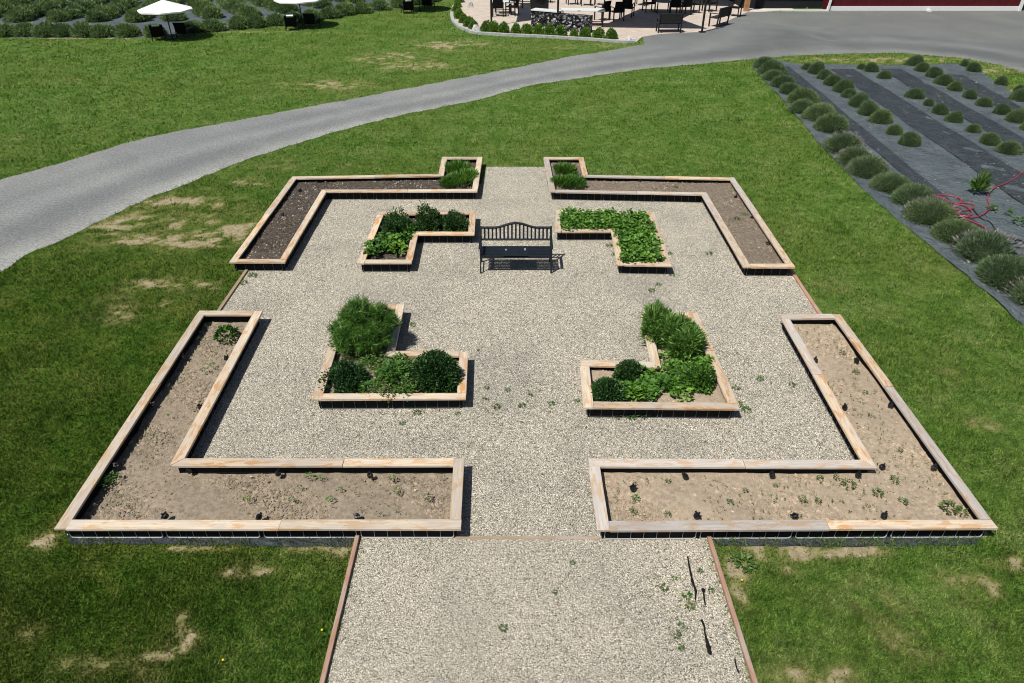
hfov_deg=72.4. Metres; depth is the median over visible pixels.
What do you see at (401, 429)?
sprouts
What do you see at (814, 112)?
lavender bush
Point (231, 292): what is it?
timber edging
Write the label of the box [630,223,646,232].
strawberry plant
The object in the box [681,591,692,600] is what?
weed
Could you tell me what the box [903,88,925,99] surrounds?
lavender bush
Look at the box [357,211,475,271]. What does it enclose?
raised bed
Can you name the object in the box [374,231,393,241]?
leafy plant
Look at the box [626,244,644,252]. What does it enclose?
strawberry plant
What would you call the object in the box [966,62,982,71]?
lavender bush
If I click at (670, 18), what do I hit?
patio bench
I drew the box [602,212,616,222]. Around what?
strawberry plant
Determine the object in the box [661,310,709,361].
upright herb
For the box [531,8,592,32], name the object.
stone bar
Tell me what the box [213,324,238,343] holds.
leafy plant
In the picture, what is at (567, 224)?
strawberry plant
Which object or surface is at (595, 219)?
strawberry plant
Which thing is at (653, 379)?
strawberry plant
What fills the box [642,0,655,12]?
patio chair
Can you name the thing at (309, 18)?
lounge chair
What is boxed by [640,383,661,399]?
strawberry plant
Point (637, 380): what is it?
strawberry plant
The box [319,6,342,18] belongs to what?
lavender bush
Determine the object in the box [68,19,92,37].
lavender bush
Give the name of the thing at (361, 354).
herb tuft
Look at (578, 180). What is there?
grassy clump
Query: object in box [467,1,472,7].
boulder
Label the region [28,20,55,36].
lavender bush
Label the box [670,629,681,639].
weed
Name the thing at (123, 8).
lavender bush
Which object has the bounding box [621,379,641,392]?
strawberry plant
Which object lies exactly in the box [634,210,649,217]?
strawberry plant
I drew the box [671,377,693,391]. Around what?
strawberry plant
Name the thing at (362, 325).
fennel plant
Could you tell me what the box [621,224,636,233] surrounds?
strawberry plant
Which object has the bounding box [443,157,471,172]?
grassy clump
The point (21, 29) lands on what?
lavender bush
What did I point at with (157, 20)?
lavender field ground
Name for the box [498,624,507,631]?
weed
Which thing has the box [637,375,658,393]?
strawberry plant
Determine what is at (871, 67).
lavender bush
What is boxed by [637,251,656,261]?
strawberry plant
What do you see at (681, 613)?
sprouts
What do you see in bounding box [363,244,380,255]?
leafy plant
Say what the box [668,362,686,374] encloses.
strawberry plant
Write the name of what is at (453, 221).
dark shrub
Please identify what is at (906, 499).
weed
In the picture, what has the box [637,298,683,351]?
upright herb
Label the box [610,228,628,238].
strawberry plant
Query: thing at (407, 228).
leafy plant
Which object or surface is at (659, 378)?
strawberry plant
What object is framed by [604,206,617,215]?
strawberry plant
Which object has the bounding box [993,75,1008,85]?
lavender bush
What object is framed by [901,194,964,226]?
lavender bush
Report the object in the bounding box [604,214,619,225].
strawberry plant
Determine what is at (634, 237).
strawberry plant
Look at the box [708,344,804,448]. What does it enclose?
sprouts
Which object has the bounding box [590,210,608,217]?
strawberry plant
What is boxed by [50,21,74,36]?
lavender bush
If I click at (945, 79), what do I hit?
lavender bush
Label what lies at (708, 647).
fabric shred
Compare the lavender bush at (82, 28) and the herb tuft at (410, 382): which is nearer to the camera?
the herb tuft at (410, 382)
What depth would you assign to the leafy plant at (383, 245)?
14.98 m
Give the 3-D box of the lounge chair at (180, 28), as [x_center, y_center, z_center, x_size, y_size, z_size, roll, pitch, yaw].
[-16.227,-15.437,34.623,0.690,0.747,0.784,5,34,7]
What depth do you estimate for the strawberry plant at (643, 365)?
11.37 m
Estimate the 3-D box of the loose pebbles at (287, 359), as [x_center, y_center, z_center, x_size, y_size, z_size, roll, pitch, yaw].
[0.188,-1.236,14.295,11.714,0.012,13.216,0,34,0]
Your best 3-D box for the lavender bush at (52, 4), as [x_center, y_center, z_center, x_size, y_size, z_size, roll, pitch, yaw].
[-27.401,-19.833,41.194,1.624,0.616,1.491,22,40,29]
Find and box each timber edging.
[217,269,247,310]
[319,535,359,682]
[455,536,599,539]
[707,535,757,682]
[790,269,821,313]
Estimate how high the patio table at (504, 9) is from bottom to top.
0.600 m
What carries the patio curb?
on the patio
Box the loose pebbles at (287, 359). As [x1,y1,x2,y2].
[67,167,986,536]
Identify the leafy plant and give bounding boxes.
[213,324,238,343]
[360,238,383,252]
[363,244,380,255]
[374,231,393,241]
[380,239,399,251]
[385,234,405,244]
[387,240,408,254]
[394,231,412,242]
[403,225,419,234]
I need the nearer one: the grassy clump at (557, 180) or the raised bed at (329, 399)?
the raised bed at (329, 399)
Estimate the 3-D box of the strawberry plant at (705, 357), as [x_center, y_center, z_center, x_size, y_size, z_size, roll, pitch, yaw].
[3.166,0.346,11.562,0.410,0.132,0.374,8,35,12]
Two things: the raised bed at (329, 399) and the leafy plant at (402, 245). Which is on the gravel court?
the raised bed at (329, 399)
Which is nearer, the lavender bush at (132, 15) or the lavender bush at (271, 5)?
the lavender bush at (132, 15)
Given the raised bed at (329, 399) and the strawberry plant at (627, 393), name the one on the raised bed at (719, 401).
the strawberry plant at (627, 393)
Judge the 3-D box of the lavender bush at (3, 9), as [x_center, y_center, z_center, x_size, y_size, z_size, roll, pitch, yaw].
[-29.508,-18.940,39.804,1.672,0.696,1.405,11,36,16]
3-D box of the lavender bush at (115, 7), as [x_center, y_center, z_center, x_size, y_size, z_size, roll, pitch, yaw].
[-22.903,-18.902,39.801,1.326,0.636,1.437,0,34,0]
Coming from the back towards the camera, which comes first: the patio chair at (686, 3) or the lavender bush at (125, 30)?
the patio chair at (686, 3)
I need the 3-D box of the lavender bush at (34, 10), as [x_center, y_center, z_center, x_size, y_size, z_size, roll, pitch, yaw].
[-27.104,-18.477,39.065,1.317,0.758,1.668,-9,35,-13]
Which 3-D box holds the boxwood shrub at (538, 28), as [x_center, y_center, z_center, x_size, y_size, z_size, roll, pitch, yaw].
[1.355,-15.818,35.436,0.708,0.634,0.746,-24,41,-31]
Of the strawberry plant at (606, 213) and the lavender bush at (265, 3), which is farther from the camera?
the lavender bush at (265, 3)
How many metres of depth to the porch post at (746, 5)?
40.91 m
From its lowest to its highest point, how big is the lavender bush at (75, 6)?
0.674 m
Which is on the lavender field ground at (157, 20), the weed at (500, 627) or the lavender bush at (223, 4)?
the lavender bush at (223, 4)
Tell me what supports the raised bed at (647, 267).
on the gravel court
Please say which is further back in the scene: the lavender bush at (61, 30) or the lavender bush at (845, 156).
the lavender bush at (61, 30)
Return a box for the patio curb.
[450,5,634,43]
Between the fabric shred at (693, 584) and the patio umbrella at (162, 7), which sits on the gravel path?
the fabric shred at (693, 584)
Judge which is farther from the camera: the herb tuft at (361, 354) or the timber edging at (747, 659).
the herb tuft at (361, 354)
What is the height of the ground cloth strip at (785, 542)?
0.012 m
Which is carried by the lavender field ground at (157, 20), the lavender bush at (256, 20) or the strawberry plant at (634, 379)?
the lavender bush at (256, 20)
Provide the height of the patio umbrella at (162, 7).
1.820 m
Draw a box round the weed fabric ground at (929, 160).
[752,59,1023,324]
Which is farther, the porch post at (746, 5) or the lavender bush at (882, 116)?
the porch post at (746, 5)
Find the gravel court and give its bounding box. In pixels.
[191,167,988,536]
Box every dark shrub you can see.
[379,206,418,239]
[414,200,441,231]
[441,209,468,231]
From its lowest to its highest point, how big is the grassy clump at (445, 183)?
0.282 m
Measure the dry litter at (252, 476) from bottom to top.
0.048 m
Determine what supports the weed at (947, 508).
on the raised bed at (684, 492)
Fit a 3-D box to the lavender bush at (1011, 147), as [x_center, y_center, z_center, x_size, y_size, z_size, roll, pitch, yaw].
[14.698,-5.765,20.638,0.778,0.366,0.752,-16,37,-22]
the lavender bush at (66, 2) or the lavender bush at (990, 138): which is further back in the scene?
the lavender bush at (66, 2)
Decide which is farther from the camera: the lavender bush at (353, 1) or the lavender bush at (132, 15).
the lavender bush at (353, 1)
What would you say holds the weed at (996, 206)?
on the weed fabric ground at (929, 160)
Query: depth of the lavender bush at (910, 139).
21.09 m
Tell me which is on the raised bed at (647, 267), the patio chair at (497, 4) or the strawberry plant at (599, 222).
the strawberry plant at (599, 222)
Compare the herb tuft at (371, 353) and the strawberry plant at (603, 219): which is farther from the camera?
the strawberry plant at (603, 219)
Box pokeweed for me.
[967,168,993,191]
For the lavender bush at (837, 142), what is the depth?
20.56 m
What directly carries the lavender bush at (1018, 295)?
on the weed fabric ground at (929, 160)
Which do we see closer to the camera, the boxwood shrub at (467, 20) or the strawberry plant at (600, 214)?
the strawberry plant at (600, 214)
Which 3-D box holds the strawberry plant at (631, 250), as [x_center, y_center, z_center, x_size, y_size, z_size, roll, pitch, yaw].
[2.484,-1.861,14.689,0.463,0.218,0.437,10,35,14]
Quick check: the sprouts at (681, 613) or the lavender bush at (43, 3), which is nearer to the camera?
the sprouts at (681, 613)
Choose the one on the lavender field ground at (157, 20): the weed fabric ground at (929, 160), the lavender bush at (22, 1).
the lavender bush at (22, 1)
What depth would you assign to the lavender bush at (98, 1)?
41.93 m
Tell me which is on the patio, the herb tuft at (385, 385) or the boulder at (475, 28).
the boulder at (475, 28)
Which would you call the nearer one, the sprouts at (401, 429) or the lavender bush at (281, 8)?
the sprouts at (401, 429)
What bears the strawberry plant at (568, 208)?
on the raised bed at (647, 267)
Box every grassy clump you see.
[438,175,458,188]
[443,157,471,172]
[444,170,474,186]
[458,167,478,177]
[549,174,573,188]
[553,161,577,174]
[563,173,586,189]
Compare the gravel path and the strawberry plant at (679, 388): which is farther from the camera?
the strawberry plant at (679, 388)
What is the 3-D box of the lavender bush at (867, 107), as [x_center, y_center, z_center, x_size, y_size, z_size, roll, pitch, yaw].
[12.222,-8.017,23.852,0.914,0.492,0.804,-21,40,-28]
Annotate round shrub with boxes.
[315,358,371,392]
[410,348,462,392]
[590,376,625,401]
[611,358,642,385]
[678,363,716,394]
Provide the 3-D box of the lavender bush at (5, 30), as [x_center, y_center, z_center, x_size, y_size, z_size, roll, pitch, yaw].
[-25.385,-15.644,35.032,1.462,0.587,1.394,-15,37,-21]
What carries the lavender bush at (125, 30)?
on the lavender field ground at (157, 20)
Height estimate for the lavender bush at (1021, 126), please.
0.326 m
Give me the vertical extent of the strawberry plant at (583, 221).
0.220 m
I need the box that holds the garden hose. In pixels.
[935,171,1023,229]
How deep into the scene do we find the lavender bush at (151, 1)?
40.82 m
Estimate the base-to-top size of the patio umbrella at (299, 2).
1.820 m
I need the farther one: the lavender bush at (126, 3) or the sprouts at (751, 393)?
the lavender bush at (126, 3)
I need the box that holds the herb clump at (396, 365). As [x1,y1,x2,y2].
[374,359,413,388]
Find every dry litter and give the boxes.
[99,348,446,512]
[249,181,464,258]
[705,325,964,513]
[757,63,1022,291]
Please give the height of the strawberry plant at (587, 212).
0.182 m
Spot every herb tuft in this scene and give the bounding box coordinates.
[341,349,364,362]
[357,354,381,370]
[359,380,383,395]
[366,348,388,364]
[367,376,390,392]
[371,357,390,373]
[373,369,396,383]
[377,383,402,402]
[389,351,411,363]
[391,382,416,401]
[399,377,420,392]
[401,357,416,374]
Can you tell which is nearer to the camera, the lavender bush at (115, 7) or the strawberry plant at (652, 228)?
the strawberry plant at (652, 228)
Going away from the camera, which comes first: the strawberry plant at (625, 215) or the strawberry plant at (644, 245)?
the strawberry plant at (644, 245)
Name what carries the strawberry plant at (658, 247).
on the raised bed at (647, 267)
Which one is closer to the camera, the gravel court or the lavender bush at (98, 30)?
the gravel court
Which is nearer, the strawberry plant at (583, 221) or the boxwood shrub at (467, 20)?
the strawberry plant at (583, 221)
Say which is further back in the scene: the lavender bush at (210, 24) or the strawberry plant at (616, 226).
the lavender bush at (210, 24)
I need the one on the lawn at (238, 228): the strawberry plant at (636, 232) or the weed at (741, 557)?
the weed at (741, 557)
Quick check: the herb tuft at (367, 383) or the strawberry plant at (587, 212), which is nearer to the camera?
the herb tuft at (367, 383)
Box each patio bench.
[656,13,683,32]
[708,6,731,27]
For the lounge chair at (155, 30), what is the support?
on the lawn at (238, 228)
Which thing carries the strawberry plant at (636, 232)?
on the raised bed at (647, 267)
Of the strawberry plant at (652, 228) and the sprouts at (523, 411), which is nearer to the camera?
the sprouts at (523, 411)
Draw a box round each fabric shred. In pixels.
[687,556,696,599]
[700,619,711,654]
[701,588,704,604]
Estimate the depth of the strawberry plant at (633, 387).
10.84 m
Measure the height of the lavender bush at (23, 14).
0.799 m
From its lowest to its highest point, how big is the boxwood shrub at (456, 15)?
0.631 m
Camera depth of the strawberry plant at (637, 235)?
15.31 m
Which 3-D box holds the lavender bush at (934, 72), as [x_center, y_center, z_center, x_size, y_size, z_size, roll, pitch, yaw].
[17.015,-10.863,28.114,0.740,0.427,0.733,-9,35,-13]
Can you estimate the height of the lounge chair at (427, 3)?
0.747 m
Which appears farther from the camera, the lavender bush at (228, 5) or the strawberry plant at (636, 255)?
the lavender bush at (228, 5)
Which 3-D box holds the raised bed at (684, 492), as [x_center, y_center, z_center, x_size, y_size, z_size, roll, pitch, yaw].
[3.521,1.011,10.760,4.964,0.258,5.038,0,34,0]
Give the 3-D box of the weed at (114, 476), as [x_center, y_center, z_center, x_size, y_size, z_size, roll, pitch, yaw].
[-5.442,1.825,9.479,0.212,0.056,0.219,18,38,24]
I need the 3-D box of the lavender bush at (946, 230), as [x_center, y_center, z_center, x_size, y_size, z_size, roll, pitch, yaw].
[10.113,-2.531,15.778,1.254,0.460,1.192,19,38,25]
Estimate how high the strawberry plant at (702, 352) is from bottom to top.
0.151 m
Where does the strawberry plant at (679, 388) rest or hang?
on the raised bed at (719, 401)
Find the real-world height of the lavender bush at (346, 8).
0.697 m
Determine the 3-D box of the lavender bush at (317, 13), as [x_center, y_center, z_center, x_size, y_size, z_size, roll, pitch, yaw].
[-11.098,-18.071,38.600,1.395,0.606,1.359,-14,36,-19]
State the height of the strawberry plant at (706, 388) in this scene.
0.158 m
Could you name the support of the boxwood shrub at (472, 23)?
on the patio
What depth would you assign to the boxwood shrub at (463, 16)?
37.92 m
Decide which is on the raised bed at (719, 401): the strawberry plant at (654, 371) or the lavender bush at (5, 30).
the strawberry plant at (654, 371)
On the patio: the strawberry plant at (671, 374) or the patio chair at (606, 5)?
the patio chair at (606, 5)
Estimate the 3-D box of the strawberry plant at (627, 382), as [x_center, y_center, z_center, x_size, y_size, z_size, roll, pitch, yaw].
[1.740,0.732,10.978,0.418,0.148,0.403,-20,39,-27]
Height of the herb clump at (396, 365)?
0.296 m
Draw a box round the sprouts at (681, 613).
[619,548,725,675]
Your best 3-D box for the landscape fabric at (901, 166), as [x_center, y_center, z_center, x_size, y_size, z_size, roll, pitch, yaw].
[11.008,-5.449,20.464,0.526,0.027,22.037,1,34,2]
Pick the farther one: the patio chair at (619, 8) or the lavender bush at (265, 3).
the lavender bush at (265, 3)
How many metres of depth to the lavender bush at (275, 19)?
37.28 m
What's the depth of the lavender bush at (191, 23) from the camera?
35.68 m
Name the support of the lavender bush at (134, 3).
on the lavender field ground at (157, 20)
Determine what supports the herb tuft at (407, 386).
on the raised bed at (329, 399)
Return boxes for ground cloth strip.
[66,535,352,546]
[713,534,983,546]
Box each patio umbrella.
[137,0,192,39]
[274,0,320,26]
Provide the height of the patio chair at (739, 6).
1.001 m
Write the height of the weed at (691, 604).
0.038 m
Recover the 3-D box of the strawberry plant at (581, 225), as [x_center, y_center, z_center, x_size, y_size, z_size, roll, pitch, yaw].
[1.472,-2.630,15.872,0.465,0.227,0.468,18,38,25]
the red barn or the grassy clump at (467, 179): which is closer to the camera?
the grassy clump at (467, 179)
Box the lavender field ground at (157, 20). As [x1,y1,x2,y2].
[0,0,395,37]
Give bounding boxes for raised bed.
[54,311,463,537]
[229,157,481,270]
[312,304,467,408]
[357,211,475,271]
[543,157,794,275]
[555,210,671,273]
[580,312,739,418]
[588,314,997,538]
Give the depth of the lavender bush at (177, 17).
38.41 m
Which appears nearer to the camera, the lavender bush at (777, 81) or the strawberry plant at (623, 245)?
the strawberry plant at (623, 245)
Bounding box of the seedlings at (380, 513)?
[84,321,445,519]
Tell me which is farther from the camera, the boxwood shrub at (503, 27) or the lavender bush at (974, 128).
the boxwood shrub at (503, 27)
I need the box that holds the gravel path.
[326,537,750,682]
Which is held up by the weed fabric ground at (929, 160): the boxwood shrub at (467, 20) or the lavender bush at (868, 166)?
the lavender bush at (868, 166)
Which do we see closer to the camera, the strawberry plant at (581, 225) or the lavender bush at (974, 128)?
the strawberry plant at (581, 225)
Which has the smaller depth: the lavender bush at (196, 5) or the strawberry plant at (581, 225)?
the strawberry plant at (581, 225)
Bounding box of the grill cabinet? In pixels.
[530,0,548,16]
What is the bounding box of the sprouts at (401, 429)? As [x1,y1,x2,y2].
[311,408,496,450]
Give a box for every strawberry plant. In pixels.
[557,214,571,223]
[558,206,572,217]
[560,220,577,232]
[562,217,578,226]
[567,207,582,215]
[569,220,585,229]
[570,211,582,217]
[573,217,588,228]
[580,214,592,223]
[582,219,598,230]
[583,209,596,214]
[589,217,603,226]
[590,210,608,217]
[591,212,605,222]
[593,220,609,230]
[598,217,614,228]
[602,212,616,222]
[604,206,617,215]
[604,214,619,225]
[610,221,625,229]
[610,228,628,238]
[611,211,627,219]
[611,224,626,235]
[613,217,627,228]
[616,237,632,249]
[616,384,638,399]
[617,380,633,398]
[619,232,633,241]
[619,252,634,262]
[620,208,635,219]
[620,215,634,227]
[620,242,636,252]
[621,213,638,223]
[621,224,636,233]
[621,227,636,237]
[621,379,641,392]
[622,246,638,258]
[622,381,643,398]
[623,235,639,244]
[624,385,646,401]
[626,238,642,249]
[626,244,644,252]
[626,252,644,263]
[627,220,643,228]
[628,379,646,393]
[629,376,654,386]
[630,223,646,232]
[631,229,646,238]
[631,233,649,242]
[632,248,649,259]
[632,373,653,386]
[633,364,652,376]
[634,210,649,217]
[634,387,659,401]
[635,213,650,223]
[637,218,654,228]
[637,242,652,251]
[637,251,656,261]
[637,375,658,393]
[640,375,661,392]
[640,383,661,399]
[641,225,657,235]
[642,229,655,239]
[643,237,655,247]
[644,246,660,258]
[644,252,665,262]
[645,241,663,251]
[646,365,666,377]
[648,235,663,244]
[650,373,670,388]
[654,375,672,390]
[657,372,675,388]
[658,352,679,364]
[661,358,682,372]
[662,377,684,391]
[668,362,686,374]
[669,385,693,401]
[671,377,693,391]
[675,370,683,380]
[677,361,696,369]
[691,351,711,362]
[692,355,713,365]
[692,379,714,392]
[694,354,715,365]
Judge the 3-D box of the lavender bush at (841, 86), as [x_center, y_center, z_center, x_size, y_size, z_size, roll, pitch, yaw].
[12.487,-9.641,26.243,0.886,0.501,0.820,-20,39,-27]
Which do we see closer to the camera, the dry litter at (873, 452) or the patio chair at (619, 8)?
the dry litter at (873, 452)
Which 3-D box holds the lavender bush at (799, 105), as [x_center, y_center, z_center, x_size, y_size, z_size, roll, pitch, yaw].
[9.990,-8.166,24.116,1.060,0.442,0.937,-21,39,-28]
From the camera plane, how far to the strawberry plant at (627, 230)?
15.50 m
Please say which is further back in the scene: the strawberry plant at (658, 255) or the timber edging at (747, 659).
the strawberry plant at (658, 255)
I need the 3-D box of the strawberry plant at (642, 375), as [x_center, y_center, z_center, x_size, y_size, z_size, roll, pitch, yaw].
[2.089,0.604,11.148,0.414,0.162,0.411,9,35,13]
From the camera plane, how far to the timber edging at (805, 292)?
13.88 m
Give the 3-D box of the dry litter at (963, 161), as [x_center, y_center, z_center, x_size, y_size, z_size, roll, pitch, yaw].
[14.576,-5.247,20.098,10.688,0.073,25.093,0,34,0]
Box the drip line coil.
[1002,235,1023,253]
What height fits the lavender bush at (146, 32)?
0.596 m
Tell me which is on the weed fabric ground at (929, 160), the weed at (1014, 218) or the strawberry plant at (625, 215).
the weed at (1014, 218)
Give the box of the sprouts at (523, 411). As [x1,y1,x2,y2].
[423,363,595,465]
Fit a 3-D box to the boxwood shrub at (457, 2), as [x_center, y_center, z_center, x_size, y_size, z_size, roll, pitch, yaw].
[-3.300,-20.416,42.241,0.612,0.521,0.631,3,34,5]
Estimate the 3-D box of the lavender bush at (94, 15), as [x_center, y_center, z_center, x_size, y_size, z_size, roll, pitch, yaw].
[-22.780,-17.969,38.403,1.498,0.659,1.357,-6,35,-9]
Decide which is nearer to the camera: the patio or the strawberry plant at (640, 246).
the strawberry plant at (640, 246)
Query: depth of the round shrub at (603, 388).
10.80 m
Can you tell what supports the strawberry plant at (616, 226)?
on the raised bed at (647, 267)
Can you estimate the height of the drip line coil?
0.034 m
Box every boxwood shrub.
[451,4,461,12]
[453,0,461,6]
[453,8,463,18]
[458,13,466,22]
[462,16,473,26]
[468,19,478,28]
[480,20,490,31]
[487,20,498,32]
[497,21,509,32]
[509,22,520,33]
[521,23,532,33]
[532,23,543,34]
[543,22,554,34]
[554,24,567,35]
[569,28,578,36]
[579,26,590,36]
[591,27,604,37]
[605,27,617,38]
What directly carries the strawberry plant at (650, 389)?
on the raised bed at (719, 401)
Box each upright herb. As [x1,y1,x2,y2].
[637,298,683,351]
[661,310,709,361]
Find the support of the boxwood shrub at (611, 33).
on the patio
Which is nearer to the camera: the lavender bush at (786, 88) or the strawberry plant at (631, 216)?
the strawberry plant at (631, 216)
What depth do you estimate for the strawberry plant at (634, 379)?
11.10 m
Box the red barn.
[730,0,1023,11]
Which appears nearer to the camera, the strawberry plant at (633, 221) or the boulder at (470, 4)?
the strawberry plant at (633, 221)
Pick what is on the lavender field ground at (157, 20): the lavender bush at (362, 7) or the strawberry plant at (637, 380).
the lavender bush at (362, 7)
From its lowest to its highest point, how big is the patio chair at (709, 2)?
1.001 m
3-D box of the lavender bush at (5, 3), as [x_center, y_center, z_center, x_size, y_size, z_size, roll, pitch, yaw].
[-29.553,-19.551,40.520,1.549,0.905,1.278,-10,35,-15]
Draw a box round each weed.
[104,471,118,482]
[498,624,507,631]
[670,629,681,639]
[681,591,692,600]
[685,601,695,610]
[727,554,741,564]
[732,551,757,572]
[840,477,857,488]
[872,487,883,497]
[889,475,899,483]
[897,497,908,504]
[938,499,959,512]
[957,505,969,515]
[985,204,1013,214]
[1012,215,1023,223]
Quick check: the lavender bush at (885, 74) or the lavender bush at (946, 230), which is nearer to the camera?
the lavender bush at (946, 230)
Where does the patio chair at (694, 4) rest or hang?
on the patio
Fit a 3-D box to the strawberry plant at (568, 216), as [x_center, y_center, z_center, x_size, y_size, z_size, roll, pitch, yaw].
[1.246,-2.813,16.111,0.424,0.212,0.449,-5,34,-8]
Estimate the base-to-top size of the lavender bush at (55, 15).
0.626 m
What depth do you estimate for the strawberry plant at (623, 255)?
14.52 m
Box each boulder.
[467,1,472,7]
[472,25,480,31]
[625,36,637,40]
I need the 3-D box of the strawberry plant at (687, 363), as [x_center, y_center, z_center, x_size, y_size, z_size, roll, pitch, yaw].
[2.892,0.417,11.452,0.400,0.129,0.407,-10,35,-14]
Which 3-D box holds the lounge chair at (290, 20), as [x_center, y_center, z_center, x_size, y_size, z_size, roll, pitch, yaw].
[-11.418,-16.517,36.185,0.690,0.785,0.827,-7,35,-10]
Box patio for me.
[455,0,793,41]
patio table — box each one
[495,1,511,13]
[561,8,604,26]
[654,0,670,12]
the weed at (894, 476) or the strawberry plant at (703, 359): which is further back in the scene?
the strawberry plant at (703, 359)
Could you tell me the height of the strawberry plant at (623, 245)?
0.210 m
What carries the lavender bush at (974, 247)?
on the weed fabric ground at (929, 160)
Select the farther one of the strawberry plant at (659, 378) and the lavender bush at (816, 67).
the lavender bush at (816, 67)
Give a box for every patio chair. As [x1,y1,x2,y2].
[492,0,503,16]
[505,0,518,15]
[594,0,611,20]
[610,1,625,21]
[621,0,634,17]
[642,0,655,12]
[669,0,681,12]
[676,0,692,14]
[684,0,700,12]
[701,0,717,11]
[729,0,743,16]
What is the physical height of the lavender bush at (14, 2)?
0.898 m
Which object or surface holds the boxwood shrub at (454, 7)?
on the patio
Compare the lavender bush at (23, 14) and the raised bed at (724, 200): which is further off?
the lavender bush at (23, 14)
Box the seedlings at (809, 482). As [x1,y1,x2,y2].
[606,325,958,520]
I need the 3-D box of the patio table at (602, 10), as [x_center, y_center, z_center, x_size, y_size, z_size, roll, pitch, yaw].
[3.765,-17.245,37.243,2.300,0.780,0.850,2,34,3]
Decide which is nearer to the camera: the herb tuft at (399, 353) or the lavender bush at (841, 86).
the herb tuft at (399, 353)
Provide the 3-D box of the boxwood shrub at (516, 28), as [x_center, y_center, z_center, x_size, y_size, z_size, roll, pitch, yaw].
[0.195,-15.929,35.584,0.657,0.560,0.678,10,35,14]
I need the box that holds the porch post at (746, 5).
[743,0,750,10]
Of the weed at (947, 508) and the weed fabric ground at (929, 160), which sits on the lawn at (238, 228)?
the weed fabric ground at (929, 160)
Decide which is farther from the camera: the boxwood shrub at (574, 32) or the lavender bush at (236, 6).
the lavender bush at (236, 6)
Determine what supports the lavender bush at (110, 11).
on the lavender field ground at (157, 20)
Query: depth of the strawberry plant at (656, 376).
11.14 m
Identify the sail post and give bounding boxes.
[490,0,491,20]
[556,0,558,26]
[698,0,706,32]
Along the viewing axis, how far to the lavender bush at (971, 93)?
25.46 m
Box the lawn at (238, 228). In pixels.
[0,0,1023,682]
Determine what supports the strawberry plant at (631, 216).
on the raised bed at (647, 267)
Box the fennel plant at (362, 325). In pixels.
[325,292,402,356]
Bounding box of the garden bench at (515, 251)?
[478,222,552,272]
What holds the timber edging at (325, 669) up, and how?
on the lawn at (238, 228)
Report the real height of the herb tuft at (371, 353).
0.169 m
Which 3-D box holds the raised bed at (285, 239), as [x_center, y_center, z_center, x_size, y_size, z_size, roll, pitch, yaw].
[-3.341,-3.319,17.155,5.018,0.259,6.344,0,34,0]
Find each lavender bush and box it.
[0,0,15,10]
[0,4,7,15]
[0,23,15,36]
[1,5,35,22]
[4,0,20,7]
[10,21,35,36]
[17,0,25,4]
[19,3,39,17]
[27,1,47,15]
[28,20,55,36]
[33,0,51,10]
[45,9,72,21]
[46,0,60,9]
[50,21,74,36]
[54,0,64,7]
[58,0,71,5]
[61,8,82,18]
[66,3,86,14]
[67,0,92,11]
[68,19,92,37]
[76,0,97,7]
[84,8,111,21]
[89,23,114,37]
[92,3,120,17]
[93,0,101,5]
[100,4,122,15]
[109,2,127,12]
[110,0,132,10]
[113,22,142,37]
[123,8,152,21]
[128,0,139,7]
[138,2,154,6]
[141,0,159,3]
[142,22,168,36]
[159,12,187,21]
[180,20,202,32]
[191,0,205,13]
[194,0,215,16]
[198,18,228,31]
[201,5,223,18]
[221,0,246,9]
[224,0,252,12]
[227,14,250,29]
[229,2,250,14]
[236,5,261,16]
[245,13,268,27]
[254,0,263,6]
[262,0,271,8]
[264,12,284,25]
[267,0,276,10]
[273,3,299,13]
[284,10,303,22]
[302,7,322,20]
[311,0,332,7]
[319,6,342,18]
[335,0,356,15]
[345,0,364,2]
[354,0,373,13]
[368,0,391,10]
[389,0,413,7]
[413,0,421,4]
[753,56,772,67]
[757,59,787,73]
[760,69,784,80]
[770,74,795,88]
[778,82,800,94]
[785,86,820,103]
[787,98,813,113]
[800,62,811,69]
[800,101,837,121]
[807,61,825,74]
[812,112,849,133]
[816,69,832,79]
[819,130,866,153]
[823,74,842,85]
[832,78,855,92]
[833,146,875,166]
[840,88,857,98]
[844,155,893,178]
[846,92,868,107]
[856,63,865,69]
[856,99,879,115]
[864,62,879,71]
[867,108,893,124]
[867,171,911,194]
[876,70,891,78]
[885,124,903,135]
[887,182,936,205]
[896,131,921,147]
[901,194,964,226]
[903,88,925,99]
[904,54,923,65]
[913,62,929,72]
[922,98,934,105]
[925,66,943,77]
[929,217,981,244]
[930,103,949,114]
[933,74,954,85]
[944,111,963,123]
[946,81,962,91]
[949,226,1023,263]
[959,59,969,65]
[962,88,977,99]
[964,123,981,132]
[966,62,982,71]
[974,253,1023,294]
[975,97,993,107]
[979,132,1001,145]
[992,102,1011,114]
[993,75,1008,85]
[993,140,1023,155]
[1003,275,1023,306]
[1005,108,1023,123]
[1007,87,1023,101]
[1013,84,1023,90]
[1018,123,1023,130]
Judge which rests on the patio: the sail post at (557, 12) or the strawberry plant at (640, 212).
the sail post at (557, 12)
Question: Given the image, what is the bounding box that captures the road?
[0,10,1023,270]
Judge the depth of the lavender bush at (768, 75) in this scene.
27.66 m
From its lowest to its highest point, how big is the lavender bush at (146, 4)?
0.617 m
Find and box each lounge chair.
[148,24,166,41]
[172,22,194,38]
[284,15,298,30]
[302,13,320,28]
[400,0,413,13]
[421,0,434,8]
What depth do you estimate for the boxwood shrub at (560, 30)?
34.92 m

